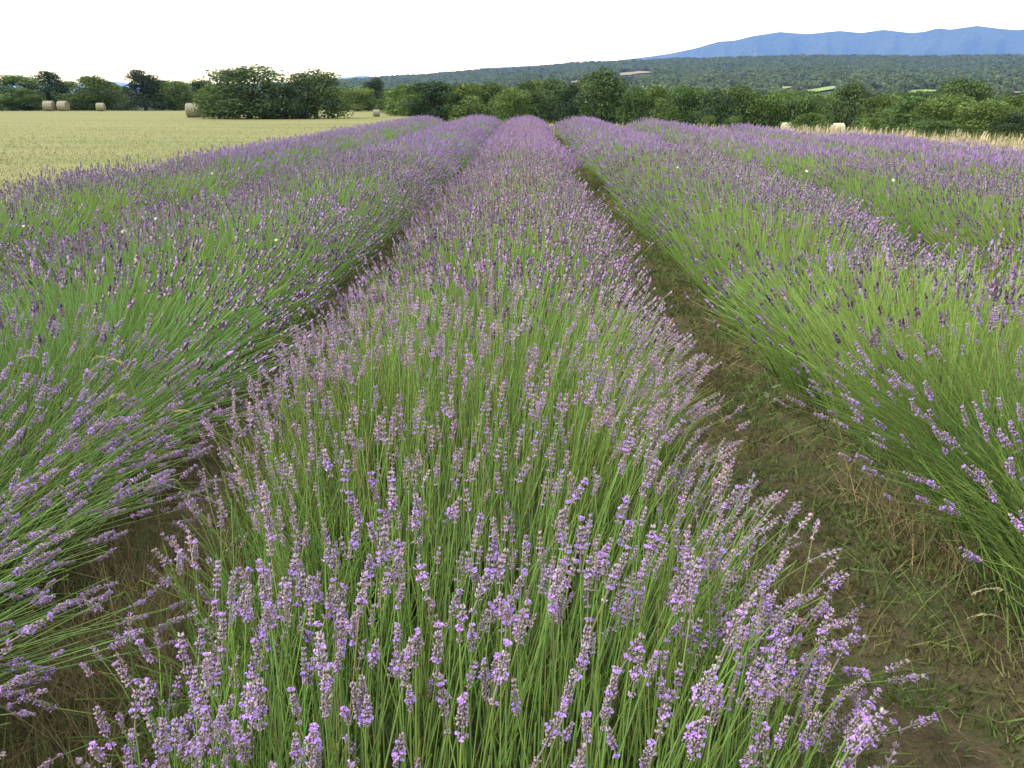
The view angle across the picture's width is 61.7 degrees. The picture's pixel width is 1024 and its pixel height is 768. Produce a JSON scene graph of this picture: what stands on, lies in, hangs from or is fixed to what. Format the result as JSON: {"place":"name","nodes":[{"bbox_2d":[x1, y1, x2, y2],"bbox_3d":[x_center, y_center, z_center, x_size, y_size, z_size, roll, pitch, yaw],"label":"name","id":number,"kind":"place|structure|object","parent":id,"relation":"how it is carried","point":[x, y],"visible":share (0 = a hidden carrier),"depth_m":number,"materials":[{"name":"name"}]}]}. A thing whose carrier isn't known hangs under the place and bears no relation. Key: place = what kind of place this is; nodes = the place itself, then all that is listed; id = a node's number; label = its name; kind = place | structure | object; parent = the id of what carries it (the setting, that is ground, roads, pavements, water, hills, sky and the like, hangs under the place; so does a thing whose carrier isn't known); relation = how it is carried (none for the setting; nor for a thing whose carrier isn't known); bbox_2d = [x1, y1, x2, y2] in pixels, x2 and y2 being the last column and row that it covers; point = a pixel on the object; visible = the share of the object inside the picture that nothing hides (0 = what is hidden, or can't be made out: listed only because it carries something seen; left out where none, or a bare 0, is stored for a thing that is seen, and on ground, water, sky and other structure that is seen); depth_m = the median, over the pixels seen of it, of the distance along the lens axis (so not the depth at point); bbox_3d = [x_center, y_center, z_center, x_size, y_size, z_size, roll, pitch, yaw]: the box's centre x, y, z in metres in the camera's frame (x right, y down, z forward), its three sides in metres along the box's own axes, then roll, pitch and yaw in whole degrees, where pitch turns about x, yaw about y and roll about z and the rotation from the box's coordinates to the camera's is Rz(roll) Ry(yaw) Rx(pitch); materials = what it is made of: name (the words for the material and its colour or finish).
{"place":"outdoors","nodes":[
{"label":"outdoors","id":0,"kind":"place"},
{"bbox_2d":[0,198,296,382],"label":"path","id":1,"kind":"structure","parent":0,"point":[71,298],"depth_m":6.66,"materials":[{"name":"soil"}]},
{"bbox_2d":[1,75,370,93],"bbox_3d":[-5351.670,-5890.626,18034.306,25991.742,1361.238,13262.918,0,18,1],"label":"distant hills","id":2,"kind":"structure","parent":0,"point":[122,83],"depth_m":18916.03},
{"bbox_2d":[0,110,413,235],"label":"meadow","id":3,"kind":"structure","parent":0,"point":[136,118],"depth_m":39.80,"materials":[{"name":"plant"}]},
{"bbox_2d":[0,87,46,110],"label":"bush","id":4,"kind":"object","parent":3,"relation":"on","point":[22,90],"visible":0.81,"depth_m":111.85,"materials":[{"name":"green plant"}]},
{"bbox_2d":[42,101,55,110],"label":"hay bale","id":5,"kind":"object","parent":3,"relation":"on","point":[48,105],"visible":1,"depth_m":108.89},
{"bbox_2d":[56,101,69,110],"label":"hay bale","id":6,"kind":"object","parent":3,"relation":"on","point":[62,105],"visible":1,"depth_m":108.92},
{"bbox_2d":[96,103,105,110],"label":"hay bale","id":7,"kind":"object","parent":3,"relation":"on","point":[100,106],"visible":0.94,"depth_m":107.63},
{"bbox_2d":[112,69,176,110],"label":"pine tree","id":8,"kind":"object","parent":3,"relation":"on","point":[141,82],"visible":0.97,"depth_m":111.51,"materials":[{"name":"green plant"}]},
{"bbox_2d":[185,103,200,116],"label":"hay bale","id":9,"kind":"object","parent":3,"relation":"on","point":[188,110],"visible":0.66,"depth_m":71.12},
{"bbox_2d":[190,84,245,118],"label":"bush","id":10,"kind":"object","parent":3,"relation":"on","point":[195,96],"visible":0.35,"depth_m":67.00,"materials":[{"name":"green plant"}]},
{"bbox_2d":[195,64,296,118],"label":"bush","id":11,"kind":"object","parent":3,"relation":"on","point":[247,103],"visible":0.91,"depth_m":65.31,"materials":[{"name":"green plant"}]},
{"bbox_2d":[256,83,311,118],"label":"bush","id":12,"kind":"object","parent":3,"relation":"on","point":[274,89],"visible":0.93,"depth_m":65.27,"materials":[{"name":"green plant"}]},
{"bbox_2d":[279,68,355,118],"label":"bush","id":13,"kind":"object","parent":3,"relation":"on","point":[315,94],"visible":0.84,"depth_m":66.59,"materials":[{"name":"green plant"}]},
{"bbox_2d":[334,87,376,110],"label":"tree","id":14,"kind":"object","parent":3,"relation":"on","point":[361,93],"visible":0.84,"depth_m":105.81,"materials":[{"name":"green plant"}]},
{"bbox_2d":[373,110,379,116],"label":"hay bale","id":15,"kind":"object","parent":3,"relation":"on","point":[376,113],"visible":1,"depth_m":74.63},
{"bbox_2d":[374,88,402,112],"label":"tree","id":16,"kind":"object","parent":3,"relation":"on","point":[382,100],"visible":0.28,"depth_m":94.88,"materials":[{"name":"green plant"}]},
{"bbox_2d":[382,84,432,115],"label":"tree","id":17,"kind":"object","parent":3,"relation":"on","point":[392,108],"visible":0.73,"depth_m":77.71,"materials":[{"name":"green plant"}]},
{"bbox_2d":[397,81,469,118],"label":"tree","id":18,"kind":"object","parent":3,"relation":"on","point":[433,88],"visible":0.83,"depth_m":75.18,"materials":[{"name":"green plant"}]},
{"bbox_2d":[0,163,470,767],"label":"path","id":19,"kind":"structure","parent":0,"point":[194,473],"depth_m":2.97,"materials":[{"name":"soil"}]},
{"bbox_2d":[106,394,124,545],"bbox_3d":[-1.331,0.305,2.914,0.120,0.581,0.017,0,18,1],"label":"grass stalk","id":20,"kind":"object","parent":19,"relation":"on","point":[106,440],"depth_m":2.85,"materials":[{"name":"plant"}]},
{"bbox_2d":[106,358,163,515],"bbox_3d":[-1.356,0.213,3.097,0.131,0.640,0.017,0,18,1],"label":"grass stalk","id":21,"kind":"object","parent":19,"relation":"on","point":[114,359],"depth_m":3.05,"materials":[{"name":"plant"}]},
{"bbox_2d":[157,409,189,522],"bbox_3d":[-1.183,0.320,3.005,0.169,0.495,0.014,0,18,1],"label":"grass stalk","id":22,"kind":"object","parent":19,"relation":"on","point":[181,410],"depth_m":2.94,"materials":[{"name":"plant"}]},
{"bbox_2d":[2,109,1017,767],"bbox_3d":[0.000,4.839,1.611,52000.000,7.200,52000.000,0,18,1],"label":"ground","id":23,"kind":"structure","parent":0,"point":[390,761],"depth_m":2.27,"materials":[{"name":"soil"}]},
{"bbox_2d":[1,354,37,463],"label":"grass stalk","id":24,"kind":"object","parent":23,"relation":"on","point":[8,383],"depth_m":3.08,"materials":[{"name":"plant"}]},
{"bbox_2d":[0,74,52,110],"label":"tree","id":25,"kind":"object","parent":23,"relation":"on","point":[6,96],"visible":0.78,"depth_m":111.89,"materials":[{"name":"green plant"}]},
{"bbox_2d":[21,71,77,109],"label":"tree","id":26,"kind":"object","parent":23,"relation":"on","point":[52,78],"visible":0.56,"depth_m":115.79,"materials":[{"name":"green plant"}]},
{"bbox_2d":[44,81,89,109],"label":"tree","id":27,"kind":"object","parent":23,"relation":"on","point":[74,83],"visible":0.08,"depth_m":138.47,"materials":[{"name":"green plant"}]},
{"bbox_2d":[54,75,128,110],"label":"tree","id":28,"kind":"object","parent":23,"relation":"on","point":[94,92],"visible":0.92,"depth_m":112.53,"materials":[{"name":"green plant"}]},
{"bbox_2d":[87,355,107,504],"bbox_3d":[-1.500,0.200,3.132,0.142,0.642,0.015,0,18,1],"label":"grass stalk","id":29,"kind":"object","parent":23,"relation":"on","point":[88,381],"depth_m":3.04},
{"bbox_2d":[98,84,135,109],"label":"tree","id":30,"kind":"object","parent":23,"relation":"on","point":[117,87],"visible":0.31,"depth_m":117.98,"materials":[{"name":"green plant"}]},
{"bbox_2d":[134,84,187,109],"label":"tree","id":31,"kind":"object","parent":23,"relation":"on","point":[171,108],"visible":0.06,"depth_m":128.67,"materials":[{"name":"green plant"}]},
{"bbox_2d":[155,79,199,109],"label":"tree","id":32,"kind":"object","parent":23,"relation":"on","point":[167,87],"visible":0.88,"depth_m":113.48,"materials":[{"name":"green plant"}]},
{"bbox_2d":[181,78,213,108],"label":"tree","id":33,"kind":"object","parent":23,"relation":"on","point":[195,85],"visible":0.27,"depth_m":119.27,"materials":[{"name":"green plant"}]},
{"bbox_2d":[0,114,444,302],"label":"lavender row","id":34,"kind":"object","parent":23,"relation":"on","point":[156,182],"visible":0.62,"depth_m":9.33,"materials":[{"name":"plant"}]},
{"bbox_2d":[0,113,501,758],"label":"lavender row","id":35,"kind":"object","parent":23,"relation":"on","point":[198,319],"visible":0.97,"depth_m":3.92,"materials":[{"name":"plant"}]},
{"bbox_2d":[320,87,363,109],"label":"tree","id":36,"kind":"object","parent":23,"relation":"on","point":[343,88],"visible":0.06,"depth_m":135.79,"materials":[{"name":"green plant"}]},
{"bbox_2d":[360,78,385,109],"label":"pine tree","id":37,"kind":"object","parent":23,"relation":"on","point":[376,86],"visible":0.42,"depth_m":113.18,"materials":[{"name":"green plant"}]},
{"bbox_2d":[397,91,437,108],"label":"tree","id":38,"kind":"object","parent":23,"relation":"on","point":[402,93],"visible":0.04,"depth_m":88.98,"materials":[{"name":"green plant"}]},
{"bbox_2d":[429,85,468,120],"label":"tree","id":39,"kind":"object","parent":23,"relation":"on","point":[451,88],"visible":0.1,"depth_m":82.98,"materials":[{"name":"green plant"}]},
{"bbox_2d":[441,82,494,121],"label":"tree","id":40,"kind":"object","parent":23,"relation":"on","point":[467,90],"visible":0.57,"depth_m":73.80,"materials":[{"name":"green plant"}]},
{"bbox_2d":[33,114,937,767],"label":"lavender row","id":41,"kind":"object","parent":23,"relation":"on","point":[483,428],"visible":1,"depth_m":2.05,"materials":[{"name":"plant"}]},
{"bbox_2d":[467,81,511,116],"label":"tree","id":42,"kind":"object","parent":23,"relation":"on","point":[490,89],"visible":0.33,"depth_m":78.70,"materials":[{"name":"green plant"}]},
{"bbox_2d":[487,86,532,122],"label":"tree","id":43,"kind":"object","parent":23,"relation":"on","point":[512,96],"visible":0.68,"depth_m":67.87,"materials":[{"name":"green plant"}]},
{"bbox_2d":[0,429,1023,767],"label":"withered grass","id":44,"kind":"structure","parent":23,"relation":"on","point":[920,527],"depth_m":2.44,"materials":[{"name":"plant"}]},
{"bbox_2d":[1,210,1023,767],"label":"dry straw","id":45,"kind":"object","parent":23,"relation":"on","point":[689,514],"visible":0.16,"depth_m":3.42,"materials":[{"name":"beige plant"}]},
{"bbox_2d":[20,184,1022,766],"bbox_3d":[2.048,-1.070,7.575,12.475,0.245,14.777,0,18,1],"label":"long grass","id":46,"kind":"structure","parent":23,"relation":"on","point":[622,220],"depth_m":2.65,"materials":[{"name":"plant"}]},
{"bbox_2d":[514,80,548,120],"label":"tree","id":47,"kind":"object","parent":23,"relation":"on","point":[535,105],"visible":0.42,"depth_m":79.28,"materials":[{"name":"green plant"}]},
{"bbox_2d":[531,79,558,122],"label":"tree","id":48,"kind":"object","parent":23,"relation":"on","point":[537,83],"visible":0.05,"depth_m":91.50,"materials":[{"name":"green plant"}]},
{"bbox_2d":[533,76,569,123],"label":"tree","id":49,"kind":"object","parent":23,"relation":"on","point":[552,90],"visible":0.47,"depth_m":82.69,"materials":[{"name":"green plant"}]},
{"bbox_2d":[550,82,589,123],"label":"tree","id":50,"kind":"object","parent":23,"relation":"on","point":[568,99],"visible":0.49,"depth_m":73.72,"materials":[{"name":"green plant"}]},
{"bbox_2d":[570,83,600,116],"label":"tree","id":51,"kind":"object","parent":23,"relation":"on","point":[582,86],"visible":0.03,"depth_m":86.04,"materials":[{"name":"green plant"}]},
{"bbox_2d":[571,73,627,115],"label":"tree","id":52,"kind":"object","parent":23,"relation":"on","point":[582,80],"visible":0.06,"depth_m":91.69,"materials":[{"name":"green plant"}]},
{"bbox_2d":[573,66,631,127],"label":"tree","id":53,"kind":"object","parent":23,"relation":"on","point":[604,80],"visible":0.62,"depth_m":69.12,"materials":[{"name":"green plant"}]},
{"bbox_2d":[614,90,657,126],"bbox_3d":[9.062,-19.452,62.805,3.313,4.021,2.833,11,21,30],"label":"tree","id":54,"kind":"object","parent":23,"relation":"on","point":[638,101],"visible":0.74,"depth_m":62.33,"materials":[{"name":"green plant"}]},
{"bbox_2d":[626,90,660,118],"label":"tree","id":55,"kind":"object","parent":23,"relation":"on","point":[652,103],"visible":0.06,"depth_m":76.26,"materials":[{"name":"green plant"}]},
{"bbox_2d":[637,86,682,123],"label":"tree","id":56,"kind":"object","parent":23,"relation":"on","point":[657,94],"visible":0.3,"depth_m":65.73,"materials":[{"name":"green plant"}]},
{"bbox_2d":[661,88,694,121],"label":"tree","id":57,"kind":"object","parent":23,"relation":"on","point":[670,100],"visible":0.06,"depth_m":82.86,"materials":[{"name":"green plant"}]},
{"bbox_2d":[661,85,708,125],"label":"tree","id":58,"kind":"object","parent":23,"relation":"on","point":[686,95],"visible":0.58,"depth_m":69.23,"materials":[{"name":"green plant"}]},
{"bbox_2d":[696,115,719,128],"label":"shrub","id":59,"kind":"object","parent":23,"relation":"on","point":[709,119],"visible":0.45,"depth_m":49.36,"materials":[{"name":"green plant"}]},
{"bbox_2d":[695,87,745,127],"bbox_3d":[14.996,-19.445,62.838,3.821,4.389,3.979,-10,21,-28],"label":"tree","id":60,"kind":"object","parent":23,"relation":"on","point":[717,107],"visible":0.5,"depth_m":61.98,"materials":[{"name":"green plant"}]},
{"bbox_2d":[721,115,742,128],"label":"shrub","id":61,"kind":"object","parent":23,"relation":"on","point":[732,119],"visible":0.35,"depth_m":49.31,"materials":[{"name":"green plant"}]},
{"bbox_2d":[716,84,767,129],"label":"tree","id":62,"kind":"object","parent":23,"relation":"on","point":[739,91],"visible":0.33,"depth_m":65.50,"materials":[{"name":"green plant"}]},
{"bbox_2d":[744,91,772,127],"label":"tree","id":63,"kind":"object","parent":23,"relation":"on","point":[758,105],"visible":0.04,"depth_m":80.50,"materials":[{"name":"green plant"}]},
{"bbox_2d":[742,89,795,128],"bbox_3d":[19.714,-19.911,64.634,4.152,4.494,3.877,-8,20,-21],"label":"tree","id":64,"kind":"object","parent":23,"relation":"on","point":[768,100],"visible":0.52,"depth_m":63.82,"materials":[{"name":"green plant"}]},
{"bbox_2d":[780,122,791,129],"bbox_3d":[15.857,-14.534,49.664,0.576,1.212,0.588,-3,19,-10],"label":"hay bale","id":65,"kind":"object","parent":23,"relation":"on","point":[784,124],"visible":0.2,"depth_m":49.37},
{"bbox_2d":[552,116,1023,659],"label":"lavender row","id":66,"kind":"object","parent":23,"relation":"on","point":[872,366],"visible":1,"depth_m":3.98,"materials":[{"name":"plant"}]},
{"bbox_2d":[775,93,833,128],"bbox_3d":[21.398,-19.238,62.994,3.872,4.110,4.527,-8,20,-22],"label":"tree","id":67,"kind":"object","parent":23,"relation":"on","point":[803,103],"visible":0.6,"depth_m":61.80,"materials":[{"name":"green plant"}]},
{"bbox_2d":[789,90,823,111],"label":"tree","id":68,"kind":"object","parent":23,"relation":"on","point":[803,92],"visible":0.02,"depth_m":86.68,"materials":[{"name":"green plant"}]},
{"bbox_2d":[799,223,813,390],"bbox_3d":[1.485,-0.373,4.425,0.089,0.913,0.016,0,18,1],"label":"grass stalk","id":69,"kind":"object","parent":23,"relation":"on","point":[810,270],"depth_m":4.32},
{"bbox_2d":[786,113,830,134],"bbox_3d":[16.608,-14.150,47.653,2.685,1.795,2.471,1,18,2],"label":"shrub","id":70,"kind":"object","parent":23,"relation":"on","point":[812,116],"visible":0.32,"depth_m":47.25,"materials":[{"name":"green plant"}]},
{"bbox_2d":[626,117,1023,297],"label":"lavender row","id":71,"kind":"object","parent":23,"relation":"on","point":[973,223],"visible":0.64,"depth_m":9.01,"materials":[{"name":"plant"}]},
{"bbox_2d":[815,92,846,129],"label":"tree","id":72,"kind":"object","parent":23,"relation":"on","point":[825,98],"visible":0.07,"depth_m":72.64,"materials":[{"name":"green plant"}]},
{"bbox_2d":[832,123,845,132],"bbox_3d":[16.682,-12.851,43.884,0.596,1.000,0.608,-1,18,-4],"label":"hay bale","id":73,"kind":"object","parent":23,"relation":"on","point":[842,125],"visible":0.2,"depth_m":43.59},
{"bbox_2d":[823,79,881,134],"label":"tree","id":74,"kind":"object","parent":23,"relation":"on","point":[849,92],"visible":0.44,"depth_m":67.58,"materials":[{"name":"green plant"}]},
{"bbox_2d":[837,84,873,117],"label":"tree","id":75,"kind":"object","parent":23,"relation":"on","point":[861,96],"visible":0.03,"depth_m":104.35,"materials":[{"name":"green plant"}]},
{"bbox_2d":[848,96,886,123],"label":"tree","id":76,"kind":"object","parent":23,"relation":"on","point":[870,111],"visible":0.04,"depth_m":69.71,"materials":[{"name":"green plant"}]},
{"bbox_2d":[716,122,1023,227],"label":"lavender row","id":77,"kind":"object","parent":23,"relation":"on","point":[960,161],"visible":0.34,"depth_m":13.72,"materials":[{"name":"plant"}]},
{"bbox_2d":[857,117,889,134],"bbox_3d":[18.366,-12.913,43.844,1.762,1.419,1.622,1,18,4],"label":"shrub","id":78,"kind":"object","parent":23,"relation":"on","point":[873,120],"visible":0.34,"depth_m":43.59,"materials":[{"name":"green plant"}]},
{"bbox_2d":[852,94,905,131],"bbox_3d":[24.528,-17.259,56.842,3.383,3.700,3.677,-13,22,-34],"label":"tree","id":79,"kind":"object","parent":23,"relation":"on","point":[887,101],"visible":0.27,"depth_m":56.43,"materials":[{"name":"green plant"}]},
{"bbox_2d":[874,93,914,125],"bbox_3d":[28.317,-19.100,62.771,3.582,4.189,3.948,0,18,-1],"label":"tree","id":80,"kind":"object","parent":23,"relation":"on","point":[900,98],"visible":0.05,"depth_m":61.93,"materials":[{"name":"green plant"}]},
{"bbox_2d":[878,95,930,134],"bbox_3d":[24.576,-16.167,53.250,3.516,3.413,4.139,9,21,26],"label":"tree","id":81,"kind":"object","parent":23,"relation":"on","point":[908,103],"visible":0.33,"depth_m":52.91,"materials":[{"name":"green plant"}]},
{"bbox_2d":[895,90,937,99],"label":"tree","id":82,"kind":"object","parent":23,"relation":"on","point":[922,93],"visible":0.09,"depth_m":85.17,"materials":[{"name":"green plant"}]},
{"bbox_2d":[822,131,1023,179],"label":"lavender row","id":83,"kind":"object","parent":23,"relation":"on","point":[988,149],"visible":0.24,"depth_m":17.45,"materials":[{"name":"plant"}]},
{"bbox_2d":[906,119,968,136],"bbox_3d":[17.909,-10.611,36.101,2.417,1.053,2.688,9,20,25],"label":"shrub","id":84,"kind":"object","parent":23,"relation":"on","point":[926,125],"visible":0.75,"depth_m":35.74,"materials":[{"name":"green plant"}]},
{"bbox_2d":[907,94,977,136],"bbox_3d":[24.926,-14.995,49.201,4.148,3.245,3.873,3,19,10],"label":"tree","id":85,"kind":"object","parent":23,"relation":"on","point":[937,106],"visible":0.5,"depth_m":48.49,"materials":[{"name":"green plant"}]},
{"bbox_2d":[945,95,979,130],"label":"tree","id":86,"kind":"object","parent":23,"relation":"on","point":[964,105],"visible":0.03,"depth_m":70.94,"materials":[{"name":"green plant"}]},
{"bbox_2d":[937,77,994,130],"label":"tree","id":87,"kind":"object","parent":23,"relation":"on","point":[972,88],"visible":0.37,"depth_m":72.41,"materials":[{"name":"green plant"}]},
{"bbox_2d":[951,98,1023,141],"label":"tree","id":88,"kind":"object","parent":23,"relation":"on","point":[981,111],"visible":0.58,"depth_m":42.95,"materials":[{"name":"green plant"}]},
{"bbox_2d":[988,94,1008,100],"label":"tree","id":89,"kind":"object","parent":23,"relation":"on","point":[999,96],"visible":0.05,"depth_m":79.74,"materials":[{"name":"green plant"}]},
{"bbox_2d":[984,98,1023,122],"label":"tree","id":90,"kind":"object","parent":23,"relation":"on","point":[1014,108],"visible":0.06,"depth_m":57.93,"materials":[{"name":"green plant"}]},
{"bbox_2d":[985,112,1023,142],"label":"tree","id":91,"kind":"object","parent":23,"relation":"on","point":[1011,120],"visible":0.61,"depth_m":37.57,"materials":[{"name":"green plant"}]},
{"bbox_2d":[988,93,1023,136],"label":"tree","id":92,"kind":"object","parent":23,"relation":"on","point":[1014,101],"visible":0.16,"depth_m":44.07,"materials":[{"name":"green plant"}]},
{"bbox_2d":[0,0,1023,83],"label":"sky","id":93,"kind":"structure","parent":0,"point":[175,40],"materials":[{"name":"white"}]},
{"bbox_2d":[0,136,1023,767],"bbox_3d":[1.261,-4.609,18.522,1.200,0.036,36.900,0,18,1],"label":"path","id":94,"kind":"structure","parent":0,"point":[993,756],"depth_m":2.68,"materials":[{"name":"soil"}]},
{"bbox_2d":[761,384,780,411],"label":"weed","id":95,"kind":"object","parent":94,"relation":"on","point":[766,395],"visible":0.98,"depth_m":4.30,"materials":[{"name":"green plant"}]},
{"bbox_2d":[967,613,1023,660],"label":"grass stalk","id":96,"kind":"object","parent":94,"relation":"on","point":[984,614],"depth_m":2.35,"materials":[{"name":"plant"}]},
{"bbox_2d":[971,587,1023,619],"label":"grass stalk","id":97,"kind":"object","parent":94,"relation":"on","point":[997,588],"depth_m":2.24,"materials":[{"name":"plant"}]},
{"bbox_2d":[6,72,1018,109],"bbox_3d":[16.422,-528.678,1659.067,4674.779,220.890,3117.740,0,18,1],"label":"hillside","id":98,"kind":"structure","parent":0,"point":[649,74],"depth_m":778.48,"materials":[{"name":"plant"}]},
{"bbox_2d":[184,53,1023,117],"bbox_3d":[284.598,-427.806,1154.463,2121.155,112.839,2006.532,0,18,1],"label":"forest","id":99,"kind":"object","parent":98,"relation":"on","point":[894,74],"visible":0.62,"depth_m":1207.52,"materials":[{"name":"green plant"}]},
{"bbox_2d":[620,71,650,74],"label":"clearing","id":100,"kind":"structure","parent":98,"relation":"on","point":[629,73],"depth_m":1357.80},
{"bbox_2d":[808,86,836,91],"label":"clearing","id":101,"kind":"structure","parent":98,"relation":"on","point":[824,88],"depth_m":762.12,"materials":[{"name":"plant"}]},
{"bbox_2d":[456,118,1023,149],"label":"bank grass","id":102,"kind":"structure","parent":0,"point":[1000,135],"depth_m":31.90,"materials":[{"name":"plant"}]},
{"bbox_2d":[480,26,1023,68],"bbox_3d":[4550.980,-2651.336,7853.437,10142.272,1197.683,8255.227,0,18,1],"label":"mountains","id":103,"kind":"structure","parent":0,"point":[979,40],"depth_m":7905.25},
{"bbox_2d":[547,122,1023,155],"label":"dry grass","id":104,"kind":"structure","parent":0,"point":[979,141],"depth_m":22.86,"materials":[{"name":"plant"}]},
{"bbox_2d":[766,203,1023,398],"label":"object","id":105,"kind":"structure","parent":0,"point":[943,307],"depth_m":6.59,"materials":[{"name":"plant"}]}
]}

